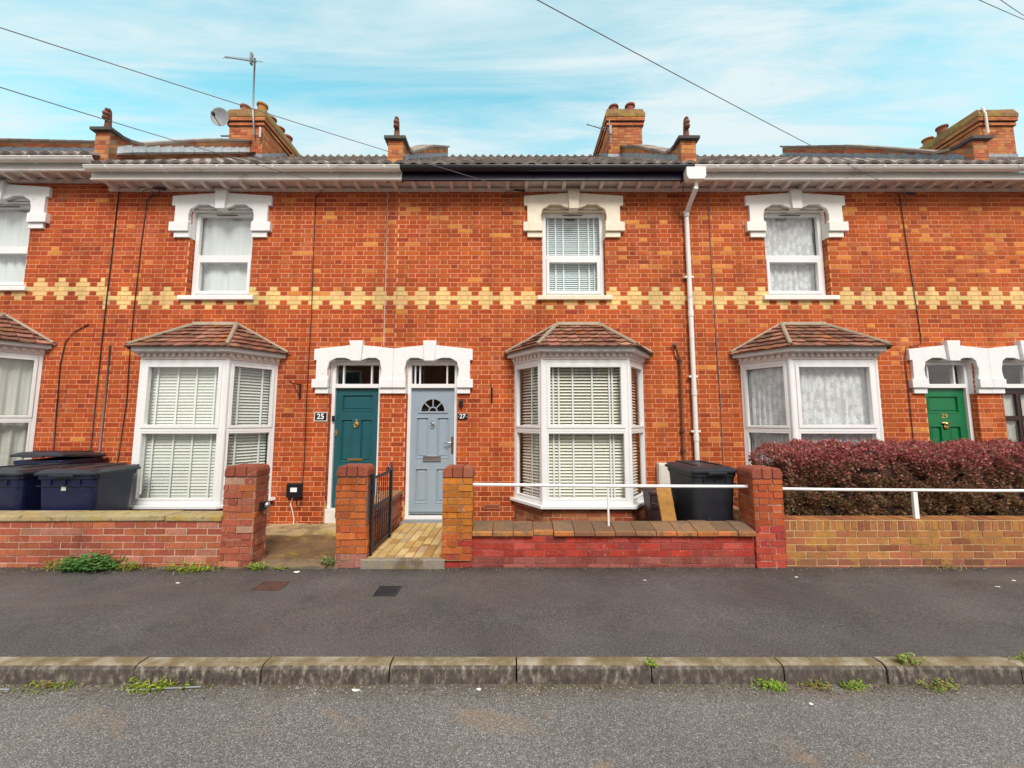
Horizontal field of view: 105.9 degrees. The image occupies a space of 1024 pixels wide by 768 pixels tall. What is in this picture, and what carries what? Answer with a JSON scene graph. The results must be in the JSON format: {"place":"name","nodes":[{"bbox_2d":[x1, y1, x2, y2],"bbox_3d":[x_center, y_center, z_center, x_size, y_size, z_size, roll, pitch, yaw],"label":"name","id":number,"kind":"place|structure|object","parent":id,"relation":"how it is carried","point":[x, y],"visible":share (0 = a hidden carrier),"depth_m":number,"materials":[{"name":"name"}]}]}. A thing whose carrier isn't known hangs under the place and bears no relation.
{"place":"outdoors","nodes":[
{"label":"outdoors","id":0,"kind":"place"},
{"bbox_2d":[156,523,337,568],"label":"concrete path","id":1,"kind":"structure","parent":0,"point":[298,546],"depth_m":4.89,"materials":[{"name":"beige concrete"}]},
{"bbox_2d":[219,463,269,566],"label":"garden pier","id":2,"kind":"structure","parent":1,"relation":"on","point":[244,519],"depth_m":4.32,"materials":[{"name":"brick"}]},
{"bbox_2d":[259,501,270,510],"bbox_3d":[-2.822,1.394,4.427,0.094,0.090,0.076,0,-5,0],"label":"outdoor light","id":3,"kind":"object","parent":2,"relation":"attached to","point":[263,505],"visible":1,"depth_m":4.40,"materials":[{"name":"black paint"}]},
{"bbox_2d":[320,554,342,567],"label":"weed clump","id":4,"kind":"object","parent":1,"relation":"on","point":[330,562],"visible":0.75,"depth_m":4.28,"materials":[{"name":"green plant"}]},
{"bbox_2d":[371,523,469,560],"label":"block paved path","id":5,"kind":"structure","parent":0,"point":[414,540],"depth_m":4.84,"materials":[{"name":"beige brick"}]},
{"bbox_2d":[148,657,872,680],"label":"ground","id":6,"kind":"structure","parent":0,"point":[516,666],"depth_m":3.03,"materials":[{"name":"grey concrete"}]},
{"bbox_2d":[0,567,1023,656],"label":"pavement","id":7,"kind":"structure","parent":0,"point":[694,608],"depth_m":3.31,"materials":[{"name":"grey asphalt"}]},
{"bbox_2d":[27,559,73,572],"bbox_3d":[-4.959,1.973,4.216,0.599,0.113,0.235,0,-5,0],"label":"weed clump","id":8,"kind":"object","parent":7,"relation":"on","point":[47,567],"visible":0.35,"depth_m":4.21,"materials":[{"name":"green plant"}]},
{"bbox_2d":[53,551,136,573],"bbox_3d":[-4.522,1.933,4.188,0.828,0.204,0.343,0,-5,0],"label":"weed clump","id":9,"kind":"object","parent":7,"relation":"on","point":[83,563],"visible":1,"depth_m":4.15,"materials":[{"name":"green plant"}]},
{"bbox_2d":[110,558,154,571],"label":"weed clump","id":10,"kind":"object","parent":7,"relation":"on","point":[128,567],"visible":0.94,"depth_m":4.21,"materials":[{"name":"green plant"}]},
{"bbox_2d":[154,560,225,574],"bbox_3d":[-3.454,1.969,4.177,0.724,0.129,0.283,0,-5,0],"label":"weed clump","id":11,"kind":"object","parent":7,"relation":"on","point":[186,569],"visible":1,"depth_m":4.17,"materials":[{"name":"green plant"}]},
{"bbox_2d":[243,561,268,570],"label":"weed clump","id":12,"kind":"object","parent":7,"relation":"on","point":[257,566],"visible":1,"depth_m":4.21,"materials":[{"name":"green plant"}]},
{"bbox_2d":[251,581,290,590],"bbox_3d":[-2.375,1.996,3.816,0.270,0.016,0.200,0,-5,0],"label":"utility cover","id":13,"kind":"object","parent":7,"relation":"in","point":[271,586],"visible":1,"depth_m":3.79,"materials":[{"name":"brown metal"}]},
{"bbox_2d":[268,566,288,570],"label":"weed clump","id":14,"kind":"object","parent":7,"relation":"on","point":[280,568],"visible":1,"depth_m":4.21,"materials":[{"name":"green plant"}]},
{"bbox_2d":[372,586,401,595],"bbox_3d":[-1.192,1.986,3.706,0.215,0.018,0.210,0,-5,0],"label":"utility cover","id":15,"kind":"object","parent":7,"relation":"in","point":[387,590],"visible":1,"depth_m":3.69,"materials":[{"name":"metal"}]},
{"bbox_2d":[933,562,966,570],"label":"weed clump","id":16,"kind":"object","parent":7,"relation":"on","point":[947,566],"visible":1,"depth_m":4.23,"materials":[{"name":"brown plant"}]},
{"bbox_2d":[0,681,1023,767],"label":"road","id":17,"kind":"structure","parent":0,"point":[486,735],"depth_m":2.23,"materials":[{"name":"grey asphalt"}]},
{"bbox_2d":[1,680,87,696],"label":"weed clump","id":18,"kind":"object","parent":17,"relation":"on","point":[53,685],"visible":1,"depth_m":2.55,"materials":[{"name":"green plant"}]},
{"bbox_2d":[0,686,201,690],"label":"twigs","id":19,"kind":"object","parent":17,"relation":"on","point":[6,689],"visible":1,"depth_m":2.53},
{"bbox_2d":[121,676,196,694],"bbox_3d":[-2.322,1.972,2.536,0.496,0.101,0.186,0,-5,0],"label":"weed clump","id":20,"kind":"object","parent":17,"relation":"on","point":[148,685],"visible":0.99,"depth_m":2.54,"materials":[{"name":"green plant"}]},
{"bbox_2d":[0,657,1023,684],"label":"kerb","id":21,"kind":"structure","parent":17,"relation":"on","point":[449,670],"depth_m":2.60,"materials":[{"name":"concrete"}]},
{"bbox_2d":[641,654,657,666],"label":"weed clump","id":22,"kind":"object","parent":21,"relation":"on","point":[650,663],"visible":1,"depth_m":2.61,"materials":[{"name":"green plant"}]},
{"bbox_2d":[882,652,926,666],"bbox_3d":[2.664,1.886,2.639,0.282,0.097,0.133,-2,-6,17],"label":"weed clump","id":23,"kind":"object","parent":21,"relation":"on","point":[903,659],"visible":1,"depth_m":2.63,"materials":[{"name":"green plant"}]},
{"bbox_2d":[1009,650,1023,661],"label":"weed clump","id":24,"kind":"object","parent":21,"relation":"on","point":[1019,657],"visible":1,"depth_m":2.68,"materials":[{"name":"green plant"}]},
{"bbox_2d":[0,568,1023,765],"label":"grit","id":25,"kind":"object","parent":17,"relation":"on","point":[520,688],"visible":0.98,"depth_m":2.53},
{"bbox_2d":[2,684,1023,690],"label":"gutter moss","id":26,"kind":"object","parent":17,"relation":"on","point":[500,686],"visible":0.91,"depth_m":2.57,"materials":[{"name":"green plant"}]},
{"bbox_2d":[751,677,798,692],"bbox_3d":[1.744,1.989,2.562,0.346,0.053,0.119,0,-5,0],"label":"weed clump","id":27,"kind":"object","parent":17,"relation":"on","point":[769,684],"visible":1,"depth_m":2.56,"materials":[{"name":"green plant"}]},
{"bbox_2d":[797,678,832,694],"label":"weed clump","id":28,"kind":"object","parent":17,"relation":"on","point":[815,686],"visible":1,"depth_m":2.56,"materials":[{"name":"green plant"}]},
{"bbox_2d":[832,678,877,691],"bbox_3d":[2.276,1.991,2.562,0.284,0.046,0.102,0,-5,0],"label":"weed clump","id":29,"kind":"object","parent":17,"relation":"on","point":[858,685],"visible":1,"depth_m":2.56,"materials":[{"name":"green plant"}]},
{"bbox_2d":[916,676,960,693],"bbox_3d":[2.840,1.987,2.557,0.306,0.078,0.153,0,-5,0],"label":"weed clump","id":30,"kind":"object","parent":17,"relation":"on","point":[947,685],"visible":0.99,"depth_m":2.55,"materials":[{"name":"green plant"}]},
{"bbox_2d":[0,0,1023,156],"label":"sky","id":31,"kind":"structure","parent":0,"point":[471,77],"materials":[{"name":"blue"}]},
{"bbox_2d":[641,488,673,520],"bbox_3d":[1.940,1.598,5.135,0.335,0.415,0.372,0,-5,0],"label":"recycling caddy","id":32,"kind":"object","parent":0,"point":[652,509],"visible":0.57,"depth_m":5.02,"materials":[{"name":"brown plastic"}]},
{"bbox_2d":[979,0,1023,19],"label":"overhead wire","id":33,"kind":"object","parent":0,"point":[1000,9],"visible":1,"depth_m":4.44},
{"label":"garden ground","id":34,"kind":"structure","parent":0,"visible":0},
{"bbox_2d":[0,463,80,510],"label":"wheelie bin","id":35,"kind":"object","parent":34,"relation":"on","point":[19,489],"visible":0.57,"depth_m":4.71,"materials":[{"name":"blue plastic"}]},
{"bbox_2d":[10,450,106,464],"bbox_3d":[-6.521,1.546,5.558,0.693,1.195,0.754,0,-5,-3],"label":"wheelie bin","id":36,"kind":"object","parent":34,"relation":"on","point":[75,457],"visible":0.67,"depth_m":5.41,"materials":[{"name":"black plastic"}]},
{"bbox_2d":[34,463,140,510],"bbox_3d":[-5.421,1.566,4.952,0.714,1.042,0.753,0,-5,-4],"label":"wheelie bin","id":37,"kind":"object","parent":34,"relation":"on","point":[99,486],"visible":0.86,"depth_m":4.71,"materials":[{"name":"blue plastic"}]},
{"bbox_2d":[0,510,222,566],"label":"garden wall","id":38,"kind":"structure","parent":34,"relation":"on","point":[147,538],"depth_m":4.30,"materials":[{"name":"brick"}]},
{"bbox_2d":[0,101,298,465],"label":"terraced house","id":39,"kind":"structure","parent":34,"relation":"on","point":[56,204],"depth_m":6.22,"materials":[{"name":"brick"}]},
{"bbox_2d":[0,205,30,285],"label":"window","id":40,"kind":"structure","parent":39,"relation":"in","point":[14,230],"depth_m":6.50,"materials":[{"name":"white plastic"}]},
{"bbox_2d":[0,312,55,465],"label":"bay window","id":41,"kind":"structure","parent":39,"relation":"in","point":[22,348],"depth_m":5.95,"materials":[{"name":"white plastic"}]},
{"bbox_2d":[52,324,88,450],"bbox_3d":[-6.932,0.112,6.054,0.390,2.146,0.015,0,-5,0],"label":"wall cable","id":42,"kind":"object","parent":39,"relation":"attached to","point":[58,384],"depth_m":6.06,"materials":[{"name":"black rubber"}]},
{"bbox_2d":[210,107,229,136],"bbox_3d":[-7.101,-6.448,9.447,0.366,0.636,0.469,-5,-7,41],"label":"satellite dish","id":43,"kind":"object","parent":39,"relation":"attached to","point":[219,116],"visible":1,"depth_m":9.49,"materials":[{"name":"grey paint"}]},
{"bbox_2d":[222,52,261,137],"bbox_3d":[-6.626,-7.131,9.536,0.992,2.221,0.350,0,-5,0],"label":"television aerial","id":44,"kind":"object","parent":39,"relation":"attached to","point":[251,60],"visible":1,"depth_m":9.56,"materials":[{"name":"grey metal"}]},
{"bbox_2d":[82,116,449,523],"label":"terraced house","id":45,"kind":"structure","parent":34,"relation":"on","point":[218,345],"depth_m":6.15,"materials":[{"name":"brick"}]},
{"bbox_2d":[90,192,118,450],"bbox_3d":[-6.490,-0.791,6.138,0.054,4.760,0.016,0,-5,0],"label":"wall cable","id":46,"kind":"object","parent":45,"relation":"attached to","point":[104,323],"depth_m":6.15,"materials":[{"name":"black plastic"}]},
{"bbox_2d":[98,345,110,451],"bbox_3d":[-6.365,0.434,6.024,0.031,2.100,0.024,0,-5,0],"label":"wall cable","id":47,"kind":"object","parent":45,"relation":"attached to","point":[105,394],"depth_m":6.04,"materials":[{"name":"black rubber"}]},
{"bbox_2d":[117,190,159,462],"bbox_3d":[-5.913,-0.962,6.142,0.346,4.502,0.037,-1,-5,8],"label":"wall cable","id":48,"kind":"object","parent":45,"relation":"attached to","point":[132,325],"depth_m":6.15,"materials":[{"name":"black plastic"}]},
{"bbox_2d":[141,187,165,200],"bbox_3d":[-5.806,-3.070,6.262,0.357,0.250,0.047,0,-5,0],"label":"cable joint","id":49,"kind":"object","parent":45,"relation":"attached to","point":[159,188],"visible":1,"depth_m":6.25,"materials":[{"name":"black paint"}]},
{"bbox_2d":[0,87,314,180],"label":"overhead wire","id":50,"kind":"object","parent":45,"relation":"attached to","point":[138,129],"visible":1,"depth_m":3.52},
{"bbox_2d":[123,322,289,508],"bbox_3d":[-4.685,0.359,5.676,2.403,2.774,0.802,0,-5,0],"label":"bay window","id":51,"kind":"structure","parent":45,"relation":"in","point":[186,416],"depth_m":5.57,"materials":[{"name":"white plastic"}]},
{"bbox_2d":[191,213,253,294],"bbox_3d":[-4.735,-2.121,6.438,1.010,1.445,0.148,0,-5,0],"label":"window","id":52,"kind":"structure","parent":45,"relation":"in","point":[223,266],"depth_m":6.46,"materials":[{"name":"white plastic"}]},
{"bbox_2d":[286,483,302,523],"bbox_3d":[-3.307,1.833,5.868,0.247,0.646,0.070,0,-5,0],"label":"outdoor socket","id":53,"kind":"object","parent":45,"relation":"attached to","point":[294,490],"visible":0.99,"depth_m":5.86,"materials":[{"name":"black paint"}]},
{"bbox_2d":[289,380,300,398],"bbox_3d":[-3.320,0.088,5.914,0.024,0.268,0.304,0,-5,0],"label":"hanging basket bracket","id":54,"kind":"object","parent":45,"relation":"attached to","point":[299,394],"visible":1,"depth_m":6.05,"materials":[{"name":"black metal"}]},
{"bbox_2d":[302,190,321,482],"bbox_3d":[-3.160,-0.800,6.122,0.136,4.774,0.018,-2,-6,18],"label":"wall cable","id":55,"kind":"object","parent":45,"relation":"attached to","point":[309,341],"depth_m":6.12,"materials":[{"name":"black rubber"}]},
{"bbox_2d":[314,412,327,420],"bbox_3d":[-2.975,0.508,6.015,0.204,0.144,0.023,0,-5,0],"label":"house number plate","id":56,"kind":"object","parent":45,"relation":"attached to","point":[320,416],"visible":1,"depth_m":6.01,"materials":[{"name":"black paint"}]},
{"bbox_2d":[331,388,378,506],"bbox_3d":[-2.470,0.990,6.120,0.690,1.850,0.080,0,-5,0],"label":"door","id":57,"kind":"structure","parent":45,"relation":"in","point":[356,413],"depth_m":6.15,"materials":[{"name":"teal wood"}]},
{"bbox_2d":[383,194,387,345],"bbox_3d":[-2.035,-1.881,6.241,0.022,2.570,0.014,0,-5,0],"label":"wall cable","id":58,"kind":"object","parent":45,"relation":"attached to","point":[386,268],"depth_m":6.24,"materials":[{"name":"black plastic"}]},
{"bbox_2d":[334,463,374,567],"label":"garden pier","id":59,"kind":"structure","parent":34,"relation":"on","point":[352,507],"depth_m":4.31,"materials":[{"name":"brick"}]},
{"bbox_2d":[368,462,392,556],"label":"iron gate","id":60,"kind":"structure","parent":59,"relation":"attached to","point":[373,506],"depth_m":4.68,"materials":[{"name":"metal"}]},
{"bbox_2d":[373,490,402,549],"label":"dividing wall","id":61,"kind":"structure","parent":34,"relation":"on","point":[396,497],"depth_m":5.44,"materials":[{"name":"brick"}]},
{"bbox_2d":[360,557,444,568],"bbox_3d":[-1.200,1.988,4.270,0.920,0.117,0.074,0,-5,0],"label":"path edging","id":62,"kind":"object","parent":34,"relation":"on","point":[403,563],"visible":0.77,"depth_m":4.24,"materials":[{"name":"concrete"}]},
{"bbox_2d":[441,464,474,567],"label":"garden pier","id":63,"kind":"structure","parent":34,"relation":"on","point":[458,489],"depth_m":4.30,"materials":[{"name":"brick"}]},
{"bbox_2d":[391,102,705,525],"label":"terraced house","id":64,"kind":"structure","parent":34,"relation":"on","point":[552,304],"depth_m":6.15,"materials":[{"name":"brick"}]},
{"bbox_2d":[0,27,514,189],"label":"overhead wire","id":65,"kind":"object","parent":64,"relation":"attached to","point":[222,99],"visible":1,"depth_m":3.56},
{"bbox_2d":[409,388,454,513],"bbox_3d":[-1.260,1.042,6.085,0.690,1.960,0.088,0,-5,0],"label":"door","id":66,"kind":"structure","parent":64,"relation":"in","point":[432,432],"depth_m":6.12,"materials":[{"name":"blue wood"}]},
{"bbox_2d":[459,399,462,406],"bbox_3d":[-0.795,0.294,6.020,0.060,0.118,0.053,0,-5,0],"label":"key safe","id":67,"kind":"object","parent":64,"relation":"attached to","point":[460,402],"visible":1,"depth_m":5.99,"materials":[{"name":"black paint"}]},
{"bbox_2d":[458,413,466,419],"bbox_3d":[-0.770,0.506,6.016,0.150,0.095,0.023,0,-5,0],"label":"house number plate","id":68,"kind":"object","parent":64,"relation":"attached to","point":[462,416],"visible":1,"depth_m":6.01,"materials":[{"name":"black paint"}]},
{"bbox_2d":[490,384,492,402],"bbox_3d":[-0.315,0.147,5.908,0.024,0.268,0.304,0,-5,0],"label":"hanging basket bracket","id":69,"kind":"object","parent":64,"relation":"attached to","point":[491,394],"visible":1,"depth_m":6.03,"materials":[{"name":"black metal"}]},
{"bbox_2d":[484,504,499,508],"bbox_3d":[-0.305,1.870,5.891,0.230,0.075,0.012,0,-5,0],"label":"air brick","id":70,"kind":"object","parent":64,"relation":"attached to","point":[491,505],"visible":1,"depth_m":5.89,"materials":[{"name":"red brick"}]},
{"bbox_2d":[503,189,524,202],"bbox_3d":[0.034,-3.032,6.238,0.357,0.250,0.047,0,-5,0],"label":"cable joint","id":71,"kind":"object","parent":64,"relation":"attached to","point":[521,190],"visible":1,"depth_m":6.23,"materials":[{"name":"black paint"}]},
{"bbox_2d":[542,213,603,294],"bbox_3d":[1.005,-2.122,6.431,1.010,1.445,0.134,0,-5,0],"label":"window","id":72,"kind":"structure","parent":64,"relation":"in","point":[555,253],"depth_m":6.44,"materials":[{"name":"white plastic"}]},
{"bbox_2d":[504,322,654,508],"bbox_3d":[1.059,0.359,5.677,2.390,2.774,0.802,0,-5,0],"label":"bay window","id":73,"kind":"structure","parent":64,"relation":"in","point":[571,345],"depth_m":5.56,"materials":[{"name":"white plastic"}]},
{"bbox_2d":[586,120,612,142],"bbox_3d":[2.130,-6.169,9.362,0.665,0.572,0.220,0,-5,0],"label":"television aerial","id":74,"kind":"object","parent":64,"relation":"attached to","point":[610,130],"visible":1,"depth_m":9.38,"materials":[{"name":"silver metal"}]},
{"bbox_2d":[656,463,670,484],"bbox_3d":[2.420,1.518,5.865,0.400,0.630,0.131,0,-5,0],"label":"meter box","id":75,"kind":"object","parent":64,"relation":"attached to","point":[663,476],"visible":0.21,"depth_m":5.82,"materials":[{"name":"white plastic"}]},
{"bbox_2d":[660,465,670,484],"bbox_3d":[2.420,1.513,5.810,0.360,0.590,0.007,0,-5,0],"label":"meter door","id":76,"kind":"structure","parent":75,"relation":"in","point":[665,476],"depth_m":5.82,"materials":[{"name":"white plastic"}]},
{"bbox_2d":[672,343,685,459],"bbox_3d":[2.602,0.615,5.976,0.157,2.530,0.081,0,-5,0],"label":"iron vent pipe","id":77,"kind":"object","parent":64,"relation":"attached to","point":[679,360],"visible":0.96,"depth_m":5.99,"materials":[{"name":"brown metal"}]},
{"bbox_2d":[472,520,755,567],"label":"garden wall","id":78,"kind":"structure","parent":34,"relation":"on","point":[588,543],"depth_m":4.29,"materials":[{"name":"brick"}]},
{"bbox_2d":[473,483,747,525],"bbox_3d":[1.126,1.375,4.421,3.147,0.477,0.036,0,-5,0],"label":"handrail","id":79,"kind":"object","parent":78,"relation":"on","point":[607,486],"visible":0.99,"depth_m":4.43,"materials":[{"name":"white metal"}]},
{"bbox_2d":[656,484,676,520],"bbox_3d":[1.881,1.640,4.637,0.277,0.841,0.113,0,-5,0],"label":"plywood board","id":80,"kind":"object","parent":34,"relation":"on","point":[666,504],"visible":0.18,"depth_m":4.66,"materials":[{"name":"brown wood"}]},
{"bbox_2d":[665,460,736,520],"bbox_3d":[2.429,1.554,4.984,0.609,1.072,0.847,0,-5,-4],"label":"wheelie bin","id":81,"kind":"object","parent":34,"relation":"on","point":[711,504],"visible":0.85,"depth_m":4.68,"materials":[{"name":"grey plastic"}]},
{"bbox_2d":[733,506,739,519],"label":"dividing wall","id":82,"kind":"structure","parent":34,"relation":"on","point":[736,514],"depth_m":4.74,"materials":[{"name":"brick"}]},
{"bbox_2d":[736,465,786,567],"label":"garden pier","id":83,"kind":"structure","parent":34,"relation":"on","point":[761,506],"depth_m":4.32,"materials":[{"name":"brick"}]},
{"bbox_2d":[682,135,997,507],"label":"terraced house","id":84,"kind":"structure","parent":34,"relation":"on","point":[817,327],"depth_m":6.18,"materials":[{"name":"brick"}]},
{"bbox_2d":[707,192,723,464],"bbox_3d":[3.240,-0.642,6.125,0.050,5.060,0.012,0,-5,0],"label":"wall cable","id":85,"kind":"object","parent":84,"relation":"attached to","point":[715,331],"depth_m":6.14,"materials":[{"name":"black rubber"}]},
{"bbox_2d":[537,0,906,193],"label":"overhead wire","id":86,"kind":"object","parent":84,"relation":"attached to","point":[697,85],"visible":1,"depth_m":3.55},
{"bbox_2d":[763,213,825,294],"bbox_3d":[4.625,-2.122,6.435,1.010,1.445,0.142,0,-5,0],"label":"window","id":87,"kind":"structure","parent":84,"relation":"in","point":[793,267],"depth_m":6.46,"materials":[{"name":"white plastic"}]},
{"bbox_2d":[729,322,893,465],"bbox_3d":[4.626,0.359,5.676,2.401,2.774,0.804,0,-5,0],"label":"bay window","id":88,"kind":"structure","parent":84,"relation":"in","point":[815,381],"depth_m":5.62,"materials":[{"name":"white plastic"}]},
{"bbox_2d":[894,192,915,205],"bbox_3d":[6.334,-2.982,6.244,0.357,0.250,0.047,0,-5,0],"label":"cable joint","id":89,"kind":"object","parent":84,"relation":"attached to","point":[910,193],"visible":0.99,"depth_m":6.23,"materials":[{"name":"black paint"}]},
{"bbox_2d":[899,193,921,439],"bbox_3d":[6.345,-0.732,6.133,0.300,4.840,0.012,0,-5,0],"label":"wall cable","id":90,"kind":"object","parent":84,"relation":"attached to","point":[917,317],"depth_m":6.16,"materials":[{"name":"black plastic"}]},
{"bbox_2d":[926,388,968,443],"bbox_3d":[6.885,1.005,6.117,0.690,1.880,0.084,0,-5,0],"label":"door","id":91,"kind":"structure","parent":84,"relation":"in","point":[946,413],"depth_m":6.16,"materials":[{"name":"green wood"}]},
{"bbox_2d":[748,437,1023,515],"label":"purple hedge","id":92,"kind":"object","parent":34,"relation":"on","point":[995,463],"visible":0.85,"depth_m":4.68,"materials":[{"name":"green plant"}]},
{"bbox_2d":[784,516,1023,567],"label":"garden wall","id":93,"kind":"structure","parent":34,"relation":"on","point":[892,541],"depth_m":4.30,"materials":[{"name":"brick"}]},
{"bbox_2d":[783,487,1023,518],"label":"handrail","id":94,"kind":"object","parent":93,"relation":"on","point":[915,504],"visible":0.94,"depth_m":4.42,"materials":[{"name":"white metal"}]},
{"bbox_2d":[919,109,1023,441],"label":"terraced house","id":95,"kind":"structure","parent":34,"relation":"on","point":[996,211],"depth_m":6.26,"materials":[{"name":"brick"}]},
{"bbox_2d":[981,107,989,133],"bbox_3d":[11.617,-6.475,9.487,0.090,0.705,0.066,-2,-6,22],"label":"aerial mast","id":96,"kind":"object","parent":95,"relation":"attached to","point":[986,119],"visible":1,"depth_m":9.46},
{"bbox_2d":[1003,388,1023,441],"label":"door","id":97,"kind":"structure","parent":95,"relation":"in","point":[1013,398],"depth_m":6.19,"materials":[{"name":"white glass"}]}
]}

